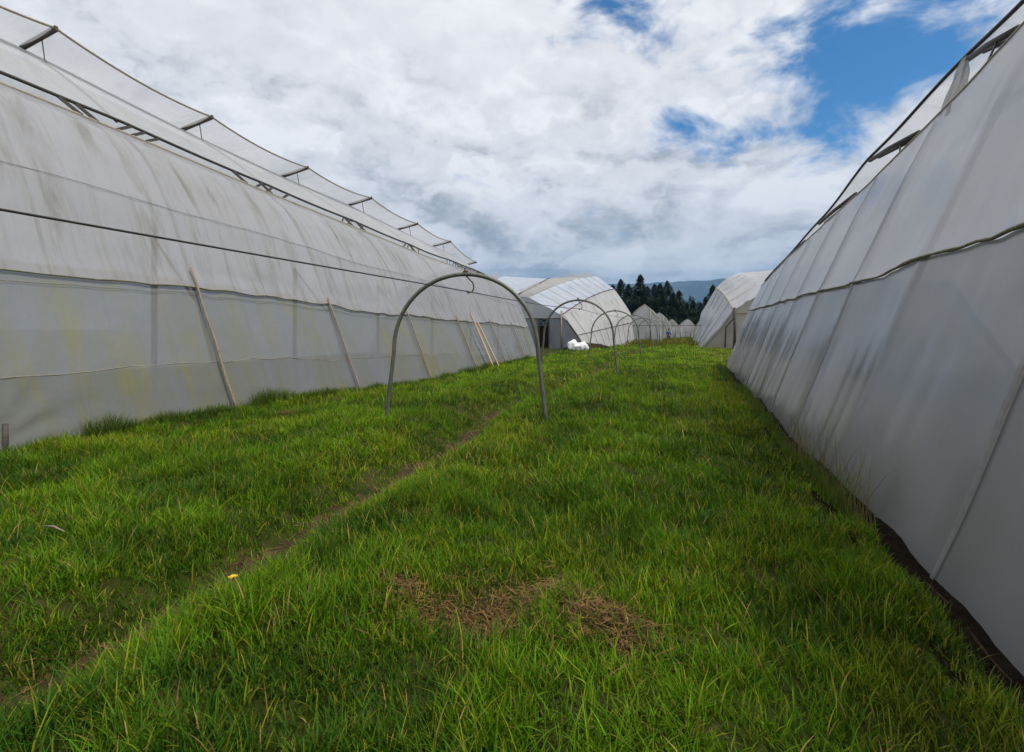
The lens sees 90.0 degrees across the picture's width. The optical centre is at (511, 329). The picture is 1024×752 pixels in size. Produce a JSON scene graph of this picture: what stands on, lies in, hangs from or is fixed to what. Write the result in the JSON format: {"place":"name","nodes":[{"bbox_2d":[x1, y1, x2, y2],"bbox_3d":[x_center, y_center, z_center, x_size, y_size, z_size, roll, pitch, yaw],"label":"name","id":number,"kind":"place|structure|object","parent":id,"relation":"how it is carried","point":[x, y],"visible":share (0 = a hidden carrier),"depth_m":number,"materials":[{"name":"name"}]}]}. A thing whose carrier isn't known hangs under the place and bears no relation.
{"place":"outdoors","nodes":[
{"label":"outdoors","id":0,"kind":"place"},
{"bbox_2d":[0,352,635,720],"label":"path","id":1,"kind":"structure","parent":0,"point":[402,474],"depth_m":4.02,"materials":[{"name":"soil"}]},
{"bbox_2d":[0,0,1019,283],"label":"sky","id":2,"kind":"structure","parent":0,"point":[612,141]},
{"bbox_2d":[0,336,1023,751],"bbox_3d":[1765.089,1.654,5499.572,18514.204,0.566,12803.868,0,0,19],"label":"ground","id":3,"kind":"structure","parent":0,"point":[370,479],"depth_m":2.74,"materials":[{"name":"green plant"}]},
{"bbox_2d":[2,423,8,452],"bbox_3d":[-6.602,1.461,6.658,0.086,0.458,0.187,0,0,-45],"label":"wooden stake","id":4,"kind":"object","parent":3,"relation":"on","point":[5,434],"visible":0.67,"depth_m":6.66,"materials":[{"name":"grey wood"}]},
{"bbox_2d":[43,525,64,531],"bbox_3d":[-3.266,1.421,3.648,0.372,0.044,0.015,0,0,31],"label":"stick","id":5,"kind":"object","parent":3,"relation":"on","point":[53,526],"visible":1,"depth_m":3.63,"materials":[{"name":"grey wood"}]},
{"bbox_2d":[190,267,237,408],"bbox_3d":[-5.818,0.230,10.020,1.114,2.926,0.077,0,0,10],"label":"wooden pole","id":6,"kind":"object","parent":3,"relation":"on","point":[215,342],"visible":0.92,"depth_m":10.01,"materials":[{"name":"grey wood"}]},
{"bbox_2d":[228,574,237,597],"bbox_3d":[-1.413,1.337,2.595,0.038,0.180,0.041,0,0,38],"label":"dandelion","id":7,"kind":"object","parent":3,"relation":"on","point":[232,577],"visible":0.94,"depth_m":2.60,"materials":[{"name":"yellow plant"}]},
{"bbox_2d":[0,5,535,451],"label":"greenhouse","id":8,"kind":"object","parent":3,"relation":"on","point":[97,322],"visible":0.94,"depth_m":10.75,"materials":[{"name":"white plastic"}]},
{"bbox_2d":[0,208,655,323],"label":"cable","id":9,"kind":"object","parent":8,"relation":"attached to","point":[73,222],"visible":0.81,"depth_m":3.79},
{"bbox_2d":[327,297,359,387],"bbox_3d":[-4.501,0.455,13.797,1.032,2.654,0.071,0,0,10],"label":"wooden pole","id":10,"kind":"object","parent":3,"relation":"on","point":[357,381],"visible":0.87,"depth_m":13.78,"materials":[{"name":"grey wood"}]},
{"bbox_2d":[3,379,735,716],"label":"dry grass","id":11,"kind":"structure","parent":3,"relation":"on","point":[584,606],"depth_m":2.64,"materials":[{"name":"plant"}]},
{"bbox_2d":[406,310,431,377],"bbox_3d":[-3.186,0.589,17.681,1.031,2.587,0.069,0,0,11],"label":"wooden pole","id":12,"kind":"object","parent":3,"relation":"on","point":[419,344],"visible":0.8,"depth_m":17.66,"materials":[{"name":"grey wood"}]},
{"bbox_2d":[385,268,547,421],"bbox_3d":[-0.771,0.367,8.390,2.787,2.734,0.067,0,0,6],"label":"metal hoop","id":13,"kind":"object","parent":3,"relation":"on","point":[465,272],"visible":0.91,"depth_m":8.37,"materials":[{"name":"metal"}]},
{"bbox_2d":[456,315,476,365],"bbox_3d":[-1.873,0.629,21.566,1.052,2.468,0.084,0,0,10],"label":"wooden pole","id":14,"kind":"object","parent":3,"relation":"on","point":[466,341],"visible":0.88,"depth_m":21.55,"materials":[{"name":"grey wood"}]},
{"bbox_2d":[470,313,493,365],"bbox_3d":[-1.315,0.532,22.774,1.142,2.505,0.158,0,0,-10],"label":"plank","id":15,"kind":"object","parent":3,"relation":"on","point":[480,336],"visible":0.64,"depth_m":22.73,"materials":[{"name":"beige wood"}]},
{"bbox_2d":[477,322,499,365],"bbox_3d":[-1.065,0.716,23.322,1.068,2.073,0.130,0,0,-12],"label":"plank","id":16,"kind":"object","parent":3,"relation":"on","point":[487,343],"visible":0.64,"depth_m":23.29,"materials":[{"name":"beige wood"}]},
{"bbox_2d":[489,319,505,360],"bbox_3d":[-0.707,0.631,25.603,0.948,2.362,0.070,0,0,9],"label":"wooden pole","id":17,"kind":"object","parent":3,"relation":"on","point":[497,341],"visible":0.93,"depth_m":25.58,"materials":[{"name":"grey wood"}]},
{"bbox_2d":[491,272,633,348],"bbox_3d":[1.514,-2.381,50.110,19.246,8.162,14.200,0,0,19],"label":"greenhouse","id":18,"kind":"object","parent":3,"relation":"on","point":[560,332],"visible":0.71,"depth_m":45.87,"materials":[{"name":"plastic"}]},
{"bbox_2d":[567,339,576,349],"bbox_3d":[4.723,1.201,39.773,0.884,0.891,0.845,0,0,5],"label":"sack","id":19,"kind":"object","parent":3,"relation":"on","point":[571,344],"visible":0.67,"depth_m":39.49,"materials":[{"name":"white plastic"}]},
{"bbox_2d":[541,297,618,373],"bbox_3d":[2.211,0.332,17.199,2.785,2.804,0.068,0,0,22],"label":"metal hoop","id":20,"kind":"object","parent":3,"relation":"on","point":[596,305],"visible":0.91,"depth_m":17.09,"materials":[{"name":"metal"}]},
{"bbox_2d":[578,341,588,350],"bbox_3d":[5.469,1.275,39.537,0.929,0.731,0.849,0,0,-7],"label":"sack","id":21,"kind":"object","parent":3,"relation":"on","point":[583,345],"visible":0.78,"depth_m":39.23,"materials":[{"name":"white plastic"}]},
{"bbox_2d":[588,344,607,348],"bbox_3d":[6.827,1.395,42.246,2.240,0.436,1.156,0,0,19],"label":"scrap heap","id":22,"kind":"object","parent":3,"relation":"on","point":[598,346],"visible":0.44,"depth_m":41.78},
{"bbox_2d":[588,310,641,358],"bbox_3d":[5.256,0.347,26.198,2.786,2.774,0.068,0,0,15],"label":"metal hoop","id":23,"kind":"object","parent":3,"relation":"on","point":[615,316],"visible":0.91,"depth_m":26.16,"materials":[{"name":"metal"}]},
{"bbox_2d":[616,279,627,304],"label":"conifer","id":24,"kind":"object","parent":3,"relation":"on","point":[620,288],"visible":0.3,"depth_m":141.36,"materials":[{"name":"green plant"}]},
{"bbox_2d":[622,284,639,311],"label":"conifer","id":25,"kind":"object","parent":3,"relation":"on","point":[627,295],"visible":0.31,"depth_m":125.91,"materials":[{"name":"green plant"}]},
{"bbox_2d":[613,314,652,350],"bbox_3d":[8.302,0.332,35.196,2.785,2.804,0.068,0,0,17],"label":"metal hoop","id":26,"kind":"object","parent":3,"relation":"on","point":[639,316],"visible":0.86,"depth_m":35.08,"materials":[{"name":"metal"}]},
{"bbox_2d":[628,274,656,314],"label":"conifer","id":27,"kind":"object","parent":3,"relation":"on","point":[642,289],"visible":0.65,"depth_m":121.09,"materials":[{"name":"green plant"}]},
{"bbox_2d":[626,318,658,346],"bbox_3d":[11.027,0.347,43.248,2.785,2.774,0.068,0,0,21],"label":"metal hoop","id":28,"kind":"object","parent":3,"relation":"on","point":[643,321],"visible":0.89,"depth_m":43.13,"materials":[{"name":"metal"}]},
{"bbox_2d":[539,296,746,325],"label":"wood","id":29,"kind":"object","parent":3,"relation":"on","point":[544,320],"visible":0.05,"depth_m":158.57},
{"bbox_2d":[632,304,663,339],"bbox_3d":[16.169,-0.571,62.569,4.363,4.542,9.100,0,0,19],"label":"greenhouse","id":30,"kind":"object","parent":3,"relation":"on","point":[644,311],"visible":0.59,"depth_m":58.26,"materials":[{"name":"white plastic"}]},
{"bbox_2d":[644,286,655,310],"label":"conifer","id":31,"kind":"object","parent":3,"relation":"on","point":[648,291],"visible":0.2,"depth_m":131.27,"materials":[{"name":"green plant"}]},
{"bbox_2d":[636,319,663,340],"bbox_3d":[13.799,0.332,51.283,2.785,2.804,0.068,0,0,16],"label":"metal hoop","id":32,"kind":"object","parent":3,"relation":"on","point":[650,322],"visible":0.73,"depth_m":51.21,"materials":[{"name":"metal"}]},
{"bbox_2d":[650,284,659,303],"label":"conifer","id":33,"kind":"object","parent":3,"relation":"on","point":[653,288],"visible":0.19,"depth_m":141.60,"materials":[{"name":"green plant"}]},
{"bbox_2d":[620,336,698,346],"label":"weeds","id":34,"kind":"object","parent":3,"relation":"on","point":[676,341],"visible":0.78,"depth_m":49.79,"materials":[{"name":"green plant"}]},
{"bbox_2d":[651,283,671,316],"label":"conifer","id":35,"kind":"object","parent":3,"relation":"on","point":[657,291],"visible":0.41,"depth_m":126.48,"materials":[{"name":"green plant"}]},
{"bbox_2d":[656,294,672,319],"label":"conifer","id":36,"kind":"object","parent":3,"relation":"on","point":[661,308],"visible":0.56,"depth_m":120.50,"materials":[{"name":"green plant"}]},
{"bbox_2d":[657,313,672,337],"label":"greenhouse","id":37,"kind":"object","parent":3,"relation":"on","point":[662,318],"visible":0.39,"depth_m":70.99,"materials":[{"name":"white plastic"}]},
{"bbox_2d":[632,325,700,342],"bbox_3d":[15.278,0.630,49.744,8.436,2.140,10.036,0,0,19],"label":"rail","id":38,"kind":"object","parent":3,"relation":"on","point":[667,325],"visible":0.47,"depth_m":54.53,"materials":[{"name":"grey metal"}]},
{"bbox_2d":[658,280,677,313],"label":"conifer","id":39,"kind":"object","parent":3,"relation":"on","point":[667,288],"visible":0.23,"depth_m":136.64,"materials":[{"name":"green plant"}]},
{"bbox_2d":[666,292,681,324],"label":"conifer","id":40,"kind":"object","parent":3,"relation":"on","point":[673,305],"visible":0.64,"depth_m":121.57,"materials":[{"name":"green plant"}]},
{"bbox_2d":[669,319,679,337],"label":"greenhouse","id":41,"kind":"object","parent":3,"relation":"on","point":[672,322],"visible":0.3,"depth_m":87.72,"materials":[{"name":"white plastic"}]},
{"bbox_2d":[671,289,690,318],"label":"conifer","id":42,"kind":"object","parent":3,"relation":"on","point":[679,294],"visible":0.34,"depth_m":131.63,"materials":[{"name":"green plant"}]},
{"bbox_2d":[671,327,694,337],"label":"net fence","id":43,"kind":"object","parent":3,"relation":"on","point":[684,330],"visible":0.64,"depth_m":79.67,"materials":[{"name":"white fabric"}]},
{"bbox_2d":[674,306,694,323],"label":"conifer","id":44,"kind":"object","parent":3,"relation":"on","point":[682,314],"visible":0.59,"depth_m":115.29,"materials":[{"name":"green plant"}]},
{"bbox_2d":[679,319,694,336],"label":"greenhouse","id":45,"kind":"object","parent":3,"relation":"on","point":[687,322],"visible":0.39,"depth_m":98.42,"materials":[{"name":"white plastic"}]},
{"bbox_2d":[681,302,693,321],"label":"conifer","id":46,"kind":"object","parent":3,"relation":"on","point":[686,305],"visible":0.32,"depth_m":116.95,"materials":[{"name":"green plant"}]},
{"bbox_2d":[689,299,699,324],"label":"conifer","id":47,"kind":"object","parent":3,"relation":"on","point":[692,304],"visible":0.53,"depth_m":126.79,"materials":[{"name":"green plant"}]},
{"bbox_2d":[695,302,702,318],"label":"conifer","id":48,"kind":"object","parent":3,"relation":"on","point":[699,305],"visible":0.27,"depth_m":136.93,"materials":[{"name":"green plant"}]},
{"bbox_2d":[694,296,707,323],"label":"conifer","id":49,"kind":"object","parent":3,"relation":"on","point":[704,303],"visible":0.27,"depth_m":122.56,"materials":[{"name":"green plant"}]},
{"bbox_2d":[698,284,715,321],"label":"conifer","id":50,"kind":"object","parent":3,"relation":"on","point":[711,289],"visible":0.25,"depth_m":132.09,"materials":[{"name":"green plant"}]},
{"bbox_2d":[693,270,772,348],"bbox_3d":[23.165,-2.200,47.975,11.803,7.848,14.278,0,0,19],"label":"greenhouse","id":51,"kind":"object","parent":3,"relation":"on","point":[724,312],"visible":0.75,"depth_m":45.41,"materials":[{"name":"white plastic"}]},
{"bbox_2d":[720,367,1023,751],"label":"soil strip","id":52,"kind":"object","parent":3,"relation":"on","point":[904,557],"visible":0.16,"depth_m":2.94,"materials":[{"name":"brown soil"}]},
{"bbox_2d":[777,406,901,529],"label":"seed stalks","id":53,"kind":"object","parent":52,"relation":"on","point":[826,471],"visible":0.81,"depth_m":4.58,"materials":[{"name":"plant"}]},
{"bbox_2d":[725,0,1023,681],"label":"greenhouse","id":54,"kind":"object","parent":3,"relation":"on","point":[908,352],"visible":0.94,"depth_m":5.06,"materials":[{"name":"white plastic"}]},
{"bbox_2d":[608,278,863,306],"bbox_3d":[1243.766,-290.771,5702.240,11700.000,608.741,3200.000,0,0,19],"label":"hills","id":55,"kind":"structure","parent":0,"point":[698,291],"depth_m":4884.40,"materials":[{"name":"green plant"}]}
]}

